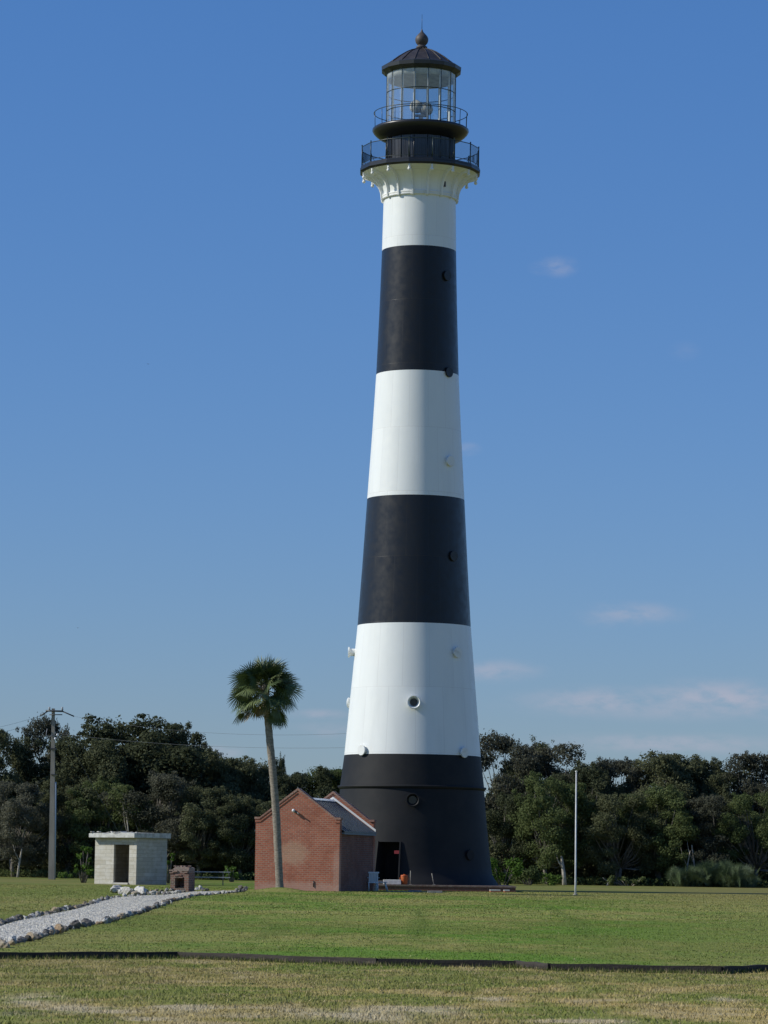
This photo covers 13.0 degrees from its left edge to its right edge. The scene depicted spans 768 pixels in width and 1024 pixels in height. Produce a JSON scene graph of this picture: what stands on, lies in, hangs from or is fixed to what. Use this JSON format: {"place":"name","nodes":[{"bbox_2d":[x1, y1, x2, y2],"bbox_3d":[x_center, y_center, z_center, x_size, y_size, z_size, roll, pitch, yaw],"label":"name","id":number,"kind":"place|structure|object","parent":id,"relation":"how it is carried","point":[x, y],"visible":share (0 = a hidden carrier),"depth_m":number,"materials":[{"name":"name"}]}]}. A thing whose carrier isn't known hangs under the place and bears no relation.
{"place":"outdoors","nodes":[
{"label":"outdoors","id":0,"kind":"place"},
{"bbox_2d":[0,891,226,941],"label":"path","id":1,"kind":"structure","parent":0,"point":[19,933],"depth_m":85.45,"materials":[{"name":"grey gravel"}]},
{"bbox_2d":[0,875,767,1023],"bbox_3d":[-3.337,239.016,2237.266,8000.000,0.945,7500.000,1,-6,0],"label":"ground","id":2,"kind":"structure","parent":0,"point":[533,888],"depth_m":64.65,"materials":[{"name":"green plant"}]},
{"bbox_2d":[0,938,9,947],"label":"border rock","id":3,"kind":"object","parent":2,"relation":"on","point":[4,943],"visible":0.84,"depth_m":60.53,"materials":[{"name":"beige stone"}]},
{"bbox_2d":[8,940,16,944],"bbox_3d":[-6.857,7.969,62.217,0.164,0.107,0.226,6,-15,-18],"label":"border rock","id":4,"kind":"object","parent":2,"relation":"on","point":[12,942],"visible":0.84,"depth_m":62.15,"materials":[{"name":"beige stone"}]},
{"bbox_2d":[13,846,21,876],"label":"bare trunk","id":5,"kind":"object","parent":2,"relation":"on","point":[18,868],"visible":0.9,"depth_m":224.73,"materials":[{"name":"grey wood"}]},
{"bbox_2d":[0,729,43,850],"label":"oak tree","id":6,"kind":"object","parent":2,"relation":"on","point":[24,764],"visible":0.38,"depth_m":237.41,"materials":[{"name":"green plant"}]},
{"bbox_2d":[18,936,26,942],"bbox_3d":[-6.900,8.173,64.236,0.174,0.176,0.247,5,-9,13],"label":"border rock","id":7,"kind":"object","parent":2,"relation":"on","point":[24,939],"visible":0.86,"depth_m":64.21,"materials":[{"name":"grey stone"}]},
{"bbox_2d":[25,935,31,941],"bbox_3d":[-6.866,8.243,65.014,0.156,0.154,0.199,5,-13,3],"label":"border rock","id":8,"kind":"object","parent":2,"relation":"on","point":[29,938],"visible":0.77,"depth_m":64.96,"materials":[{"name":"grey stone"}]},
{"bbox_2d":[26,932,35,940],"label":"border rock","id":9,"kind":"object","parent":2,"relation":"on","point":[31,934],"visible":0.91,"depth_m":65.44,"materials":[{"name":"beige stone"}]},
{"bbox_2d":[0,780,63,876],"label":"oak tree","id":10,"kind":"object","parent":2,"relation":"on","point":[13,815],"visible":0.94,"depth_m":226.46,"materials":[{"name":"green plant"}]},
{"bbox_2d":[4,712,70,806],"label":"oak tree","id":11,"kind":"object","parent":2,"relation":"on","point":[45,726],"visible":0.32,"depth_m":241.24,"materials":[{"name":"green plant"}]},
{"bbox_2d":[32,931,43,936],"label":"border rock","id":12,"kind":"object","parent":2,"relation":"on","point":[39,933],"visible":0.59,"depth_m":67.95,"materials":[{"name":"grey stone"}]},
{"bbox_2d":[35,911,40,916],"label":"border rock","id":13,"kind":"object","parent":2,"relation":"on","point":[37,913],"visible":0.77,"depth_m":88.84,"materials":[{"name":"white stone"}]},
{"bbox_2d":[46,925,55,934],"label":"border rock","id":14,"kind":"object","parent":2,"relation":"on","point":[50,927],"visible":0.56,"depth_m":70.80,"materials":[{"name":"grey stone"}]},
{"bbox_2d":[51,907,59,912],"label":"border rock","id":15,"kind":"object","parent":2,"relation":"on","point":[56,909],"visible":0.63,"depth_m":95.18,"materials":[{"name":"beige stone"}]},
{"bbox_2d":[40,707,73,879],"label":"utility pole","id":16,"kind":"object","parent":2,"relation":"on","point":[52,849],"visible":1,"depth_m":212.96,"materials":[{"name":"wood"}]},
{"bbox_2d":[59,724,116,828],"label":"power line","id":17,"kind":"object","parent":16,"relation":"attached to","point":[87,775],"visible":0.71,"depth_m":214.35,"materials":[{"name":"grey metal"}]},
{"bbox_2d":[57,733,256,747],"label":"power line","id":18,"kind":"object","parent":16,"relation":"attached to","point":[162,743],"visible":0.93,"depth_m":201.34,"materials":[{"name":"grey metal"}]},
{"bbox_2d":[74,716,345,734],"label":"power line","id":19,"kind":"object","parent":16,"relation":"attached to","point":[203,732],"visible":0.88,"depth_m":200.77,"materials":[{"name":"grey metal"}]},
{"bbox_2d":[54,923,64,932],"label":"border rock","id":20,"kind":"object","parent":2,"relation":"on","point":[60,927],"visible":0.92,"depth_m":71.76,"materials":[{"name":"beige stone"}]},
{"bbox_2d":[28,784,101,873],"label":"oak tree","id":21,"kind":"object","parent":2,"relation":"on","point":[63,830],"visible":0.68,"depth_m":229.06,"materials":[{"name":"green plant"}]},
{"bbox_2d":[57,872,72,877],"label":"shrub","id":22,"kind":"object","parent":2,"relation":"on","point":[62,875],"visible":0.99,"depth_m":222.52,"materials":[{"name":"green plant"}]},
{"bbox_2d":[69,920,81,928],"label":"border rock","id":23,"kind":"object","parent":2,"relation":"on","point":[76,924],"visible":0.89,"depth_m":76.35,"materials":[{"name":"grey stone"}]},
{"bbox_2d":[73,846,94,882],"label":"shrub","id":24,"kind":"object","parent":2,"relation":"on","point":[87,869],"visible":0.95,"depth_m":192.36,"materials":[{"name":"green plant"}]},
{"bbox_2d":[81,918,92,926],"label":"border rock","id":25,"kind":"object","parent":2,"relation":"on","point":[88,921],"visible":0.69,"depth_m":78.87,"materials":[{"name":"grey stone"}]},
{"bbox_2d":[31,736,145,856],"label":"oak tree","id":26,"kind":"object","parent":2,"relation":"on","point":[99,758],"visible":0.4,"depth_m":234.07,"materials":[{"name":"green plant"}]},
{"bbox_2d":[0,951,177,958],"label":"edging board","id":27,"kind":"object","parent":2,"relation":"on","point":[71,954],"visible":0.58,"depth_m":58.35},
{"bbox_2d":[62,774,155,864],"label":"oak tree","id":28,"kind":"object","parent":2,"relation":"on","point":[104,821],"visible":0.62,"depth_m":228.77,"materials":[{"name":"green plant"}]},
{"bbox_2d":[110,885,121,892],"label":"border rock","id":29,"kind":"object","parent":2,"relation":"on","point":[114,888],"visible":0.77,"depth_m":145.59,"materials":[{"name":"white stone"}]},
{"bbox_2d":[26,713,219,833],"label":"oak tree","id":30,"kind":"object","parent":2,"relation":"on","point":[155,755],"visible":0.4,"depth_m":236.23,"materials":[{"name":"green plant"}]},
{"bbox_2d":[122,801,128,831],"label":"bare trunk","id":31,"kind":"object","parent":2,"relation":"on","point":[127,822],"visible":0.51,"depth_m":228.07,"materials":[{"name":"grey wood"}]},
{"bbox_2d":[122,887,132,894],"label":"border rock","id":32,"kind":"object","parent":2,"relation":"on","point":[127,890],"visible":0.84,"depth_m":137.59,"materials":[{"name":"white stone"}]},
{"bbox_2d":[89,831,170,884],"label":"concrete shed","id":33,"kind":"structure","parent":2,"relation":"on","point":[129,858],"depth_m":187.65,"materials":[{"name":"white concrete"}]},
{"bbox_2d":[138,887,145,893],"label":"border rock","id":34,"kind":"object","parent":2,"relation":"on","point":[141,890],"visible":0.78,"depth_m":137.28,"materials":[{"name":"white stone"}]},
{"bbox_2d":[98,770,202,868],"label":"oak tree","id":35,"kind":"object","parent":2,"relation":"on","point":[170,788],"visible":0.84,"depth_m":227.71,"materials":[{"name":"green plant"}]},
{"bbox_2d":[166,853,174,883],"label":"shrub","id":36,"kind":"object","parent":2,"relation":"on","point":[172,855],"visible":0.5,"depth_m":195.33,"materials":[{"name":"green plant"}]},
{"bbox_2d":[135,721,212,785],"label":"oak tree","id":37,"kind":"object","parent":2,"relation":"on","point":[180,736],"visible":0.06,"depth_m":241.05,"materials":[{"name":"green plant"}]},
{"bbox_2d":[169,865,194,891],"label":"brick hearth","id":38,"kind":"object","parent":2,"relation":"on","point":[182,877],"visible":0.99,"depth_m":153.28,"materials":[{"name":"brown brick"}]},
{"bbox_2d":[167,748,245,874],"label":"oak tree","id":39,"kind":"object","parent":2,"relation":"on","point":[218,753],"visible":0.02,"depth_m":238.59,"materials":[{"name":"green plant"}]},
{"bbox_2d":[170,785,249,879],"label":"oak tree","id":40,"kind":"object","parent":2,"relation":"on","point":[201,854],"visible":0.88,"depth_m":226.90,"materials":[{"name":"green plant"}]},
{"bbox_2d":[195,871,229,884],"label":"picnic table","id":41,"kind":"object","parent":2,"relation":"on","point":[223,877],"visible":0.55,"depth_m":188.24,"materials":[{"name":"grey wood"}]},
{"bbox_2d":[223,866,238,881],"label":"shrub","id":42,"kind":"object","parent":2,"relation":"on","point":[230,874],"visible":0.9,"depth_m":212.75,"materials":[{"name":"green plant"}]},
{"bbox_2d":[190,756,282,875],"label":"oak tree","id":43,"kind":"object","parent":2,"relation":"on","point":[222,770],"visible":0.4,"depth_m":236.44,"materials":[{"name":"green plant"}]},
{"bbox_2d":[207,793,271,879],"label":"oak tree","id":44,"kind":"object","parent":2,"relation":"on","point":[230,836],"visible":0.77,"depth_m":226.74,"materials":[{"name":"green plant"}]},
{"bbox_2d":[202,755,302,878],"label":"oak tree","id":45,"kind":"object","parent":2,"relation":"on","point":[264,768],"visible":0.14,"depth_m":238.41,"materials":[{"name":"green plant"}]},
{"bbox_2d":[227,654,304,887],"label":"palm tree","id":46,"kind":"object","parent":2,"relation":"on","point":[258,680],"visible":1,"depth_m":160.44,"materials":[{"name":"green plant"}]},
{"bbox_2d":[250,796,285,828],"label":"oak tree","id":47,"kind":"object","parent":2,"relation":"on","point":[269,804],"visible":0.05,"depth_m":230.51,"materials":[{"name":"green plant"}]},
{"bbox_2d":[177,952,377,964],"bbox_3d":[-1.888,7.722,58.043,4.568,0.186,0.057,-4,-8,39],"label":"edging board","id":48,"kind":"object","parent":2,"relation":"on","point":[263,957],"visible":0.58,"depth_m":57.94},
{"bbox_2d":[278,751,285,787],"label":"oak tree","id":49,"kind":"object","parent":2,"relation":"on","point":[281,763],"visible":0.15,"depth_m":243.16,"materials":[{"name":"green plant"}]},
{"bbox_2d":[264,766,339,801],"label":"oak tree","id":50,"kind":"object","parent":2,"relation":"on","point":[324,784],"visible":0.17,"depth_m":237.48,"materials":[{"name":"green plant"}]},
{"bbox_2d":[254,788,376,890],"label":"brick house","id":51,"kind":"structure","parent":2,"relation":"on","point":[328,842],"depth_m":165.28,"materials":[{"name":"red brick"}]},
{"bbox_2d":[292,764,341,797],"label":"oak tree","id":52,"kind":"object","parent":2,"relation":"on","point":[336,780],"visible":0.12,"depth_m":239.82,"materials":[{"name":"green plant"}]},
{"bbox_2d":[367,872,378,890],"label":"plastic chair","id":53,"kind":"object","parent":2,"relation":"on","point":[372,879],"visible":0.91,"depth_m":169.04,"materials":[{"name":"white"}]},
{"bbox_2d":[374,882,387,890],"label":"side table","id":54,"kind":"object","parent":2,"relation":"on","point":[385,885],"visible":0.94,"depth_m":169.96,"materials":[{"name":"white plastic"}]},
{"bbox_2d":[0,884,767,921],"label":"grass","id":55,"kind":"structure","parent":2,"relation":"on","point":[568,894],"depth_m":128.30,"materials":[{"name":"green plant"}]},
{"bbox_2d":[0,828,767,887],"bbox_3d":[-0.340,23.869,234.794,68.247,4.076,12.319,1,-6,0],"label":"undergrowth","id":56,"kind":"object","parent":2,"relation":"on","point":[594,873],"visible":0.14,"depth_m":230.29,"materials":[{"name":"green plant"}]},
{"bbox_2d":[427,891,441,892],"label":"stone slab","id":57,"kind":"structure","parent":2,"relation":"on","point":[434,891],"depth_m":164.47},
{"bbox_2d":[378,884,515,891],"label":"tower plinth","id":58,"kind":"structure","parent":2,"relation":"on","point":[476,888],"depth_m":173.42,"materials":[{"name":"brick"}]},
{"bbox_2d":[383,880,400,883],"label":"door step","id":59,"kind":"object","parent":58,"relation":"on","point":[393,881],"depth_m":174.26,"materials":[{"name":"white concrete"}]},
{"bbox_2d":[400,874,408,884],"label":"cooler jug","id":60,"kind":"object","parent":58,"relation":"on","point":[404,879],"visible":1,"depth_m":174.42,"materials":[{"name":"orange plastic"}]},
{"bbox_2d":[338,29,498,885],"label":"lighthouse","id":61,"kind":"object","parent":58,"relation":"on","point":[412,783],"visible":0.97,"depth_m":179.68,"materials":[{"name":"white paint"}]},
{"bbox_2d":[385,842,399,879],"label":"doorway","id":62,"kind":"structure","parent":61,"relation":"in","point":[391,859],"depth_m":176.97,"materials":[{"name":"black"}]},
{"bbox_2d":[378,959,515,966],"bbox_3d":[1.069,7.610,56.598,2.342,0.186,0.057,1,-6,0],"label":"edging board","id":63,"kind":"object","parent":2,"relation":"on","point":[479,963],"visible":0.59,"depth_m":56.57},
{"bbox_2d":[490,857,523,884],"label":"shrub","id":64,"kind":"object","parent":2,"relation":"on","point":[507,877],"visible":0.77,"depth_m":217.68,"materials":[{"name":"green plant"}]},
{"bbox_2d":[479,729,538,818],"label":"oak tree","id":65,"kind":"object","parent":2,"relation":"on","point":[503,744],"visible":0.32,"depth_m":241.99,"materials":[{"name":"green plant"}]},
{"bbox_2d":[486,791,535,882],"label":"oak tree","id":66,"kind":"object","parent":2,"relation":"on","point":[494,826],"visible":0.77,"depth_m":228.98,"materials":[{"name":"green plant"}]},
{"bbox_2d":[487,735,570,881],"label":"oak tree","id":67,"kind":"object","parent":2,"relation":"on","point":[540,745],"visible":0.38,"depth_m":242.30,"materials":[{"name":"green plant"}]},
{"bbox_2d":[516,865,542,884],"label":"shrub","id":68,"kind":"object","parent":2,"relation":"on","point":[531,874],"visible":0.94,"depth_m":220.64,"materials":[{"name":"green plant"}]},
{"bbox_2d":[514,960,550,969],"bbox_3d":[2.459,7.560,55.943,0.058,0.186,1.536,3,-6,-19],"label":"edging board","id":69,"kind":"object","parent":2,"relation":"on","point":[538,965],"visible":0.57,"depth_m":55.81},
{"bbox_2d":[485,741,589,866],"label":"oak tree","id":70,"kind":"object","parent":2,"relation":"on","point":[535,757],"visible":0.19,"depth_m":240.10,"materials":[{"name":"green plant"}]},
{"bbox_2d":[542,872,562,884],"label":"shrub","id":71,"kind":"object","parent":2,"relation":"on","point":[552,880],"visible":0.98,"depth_m":222.29,"materials":[{"name":"green plant"}]},
{"bbox_2d":[504,771,603,884],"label":"oak tree","id":72,"kind":"object","parent":2,"relation":"on","point":[539,817],"visible":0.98,"depth_m":227.31,"materials":[{"name":"green plant"}]},
{"bbox_2d":[556,855,566,884],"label":"bare trunk","id":73,"kind":"object","parent":2,"relation":"on","point":[564,881],"visible":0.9,"depth_m":225.19,"materials":[{"name":"grey wood"}]},
{"bbox_2d":[573,771,577,894],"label":"flagpole","id":74,"kind":"object","parent":2,"relation":"on","point":[575,834],"visible":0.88,"depth_m":164.39,"materials":[{"name":"white metal"}]},
{"bbox_2d":[543,760,625,883],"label":"oak tree","id":75,"kind":"object","parent":2,"relation":"on","point":[594,779],"visible":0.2,"depth_m":234.45,"materials":[{"name":"green plant"}]},
{"bbox_2d":[585,757,643,878],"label":"oak tree","id":76,"kind":"object","parent":2,"relation":"on","point":[615,768],"visible":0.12,"depth_m":241.87,"materials":[{"name":"green plant"}]},
{"bbox_2d":[580,792,664,885],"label":"oak tree","id":77,"kind":"object","parent":2,"relation":"on","point":[604,857],"visible":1,"depth_m":227.17,"materials":[{"name":"green plant"}]},
{"bbox_2d":[606,875,645,885],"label":"shrub","id":78,"kind":"object","parent":2,"relation":"on","point":[611,879],"visible":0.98,"depth_m":224.35,"materials":[{"name":"green plant"}]},
{"bbox_2d":[619,760,646,879],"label":"oak tree","id":79,"kind":"object","parent":2,"relation":"on","point":[633,773],"visible":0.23,"depth_m":240.63,"materials":[{"name":"green plant"}]},
{"bbox_2d":[550,964,720,973],"bbox_3d":[4.109,7.483,55.007,2.791,0.186,0.057,0,-6,8],"label":"edging board","id":80,"kind":"object","parent":2,"relation":"on","point":[624,966],"visible":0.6,"depth_m":54.99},
{"bbox_2d":[611,783,701,885],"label":"oak tree","id":81,"kind":"object","parent":2,"relation":"on","point":[677,823],"visible":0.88,"depth_m":227.52,"materials":[{"name":"green plant"}]},
{"bbox_2d":[615,749,731,884],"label":"oak tree","id":82,"kind":"object","parent":2,"relation":"on","point":[679,773],"visible":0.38,"depth_m":238.40,"materials":[{"name":"green plant"}]},
{"bbox_2d":[663,865,711,886],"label":"saw palmetto","id":83,"kind":"object","parent":2,"relation":"on","point":[691,878],"visible":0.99,"depth_m":224.30,"materials":[{"name":"green plant"}]},
{"bbox_2d":[687,842,695,868],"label":"bare trunk","id":84,"kind":"object","parent":2,"relation":"on","point":[693,860],"visible":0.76,"depth_m":226.71,"materials":[{"name":"grey wood"}]},
{"bbox_2d":[659,757,745,799],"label":"oak tree","id":85,"kind":"object","parent":2,"relation":"on","point":[715,764],"visible":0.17,"depth_m":240.59,"materials":[{"name":"green plant"}]},
{"bbox_2d":[654,793,753,869],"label":"oak tree","id":86,"kind":"object","parent":2,"relation":"on","point":[702,811],"visible":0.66,"depth_m":227.34,"materials":[{"name":"green plant"}]},
{"bbox_2d":[685,858,735,886],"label":"saw palmetto","id":87,"kind":"object","parent":2,"relation":"on","point":[710,866],"visible":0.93,"depth_m":225.02,"materials":[{"name":"green plant"}]},
{"bbox_2d":[700,766,766,850],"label":"oak tree","id":88,"kind":"object","parent":2,"relation":"on","point":[719,787],"visible":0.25,"depth_m":237.60,"materials":[{"name":"green plant"}]},
{"bbox_2d":[713,863,763,887],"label":"saw palmetto","id":89,"kind":"object","parent":2,"relation":"on","point":[740,876],"visible":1,"depth_m":224.18,"materials":[{"name":"green plant"}]},
{"bbox_2d":[711,791,767,886],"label":"oak tree","id":90,"kind":"object","parent":2,"relation":"on","point":[754,828],"visible":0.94,"depth_m":227.35,"materials":[{"name":"green plant"}]},
{"bbox_2d":[721,750,767,885],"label":"oak tree","id":91,"kind":"object","parent":2,"relation":"on","point":[752,762],"visible":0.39,"depth_m":238.06,"materials":[{"name":"green plant"}]},
{"bbox_2d":[721,964,767,972],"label":"edging board","id":92,"kind":"object","parent":2,"relation":"on","point":[733,968],"visible":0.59,"depth_m":55.49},
{"bbox_2d":[0,909,767,965],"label":"grass","id":93,"kind":"structure","parent":0,"point":[444,930],"depth_m":73.82,"materials":[{"name":"green plant"}]},
{"bbox_2d":[0,0,767,865],"label":"sky","id":94,"kind":"structure","parent":0,"point":[191,230],"materials":[{"name":"blue"}]},
{"bbox_2d":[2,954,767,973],"bbox_3d":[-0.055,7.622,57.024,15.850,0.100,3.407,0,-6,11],"label":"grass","id":95,"kind":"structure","parent":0,"point":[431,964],"depth_m":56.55,"materials":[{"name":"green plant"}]}
]}

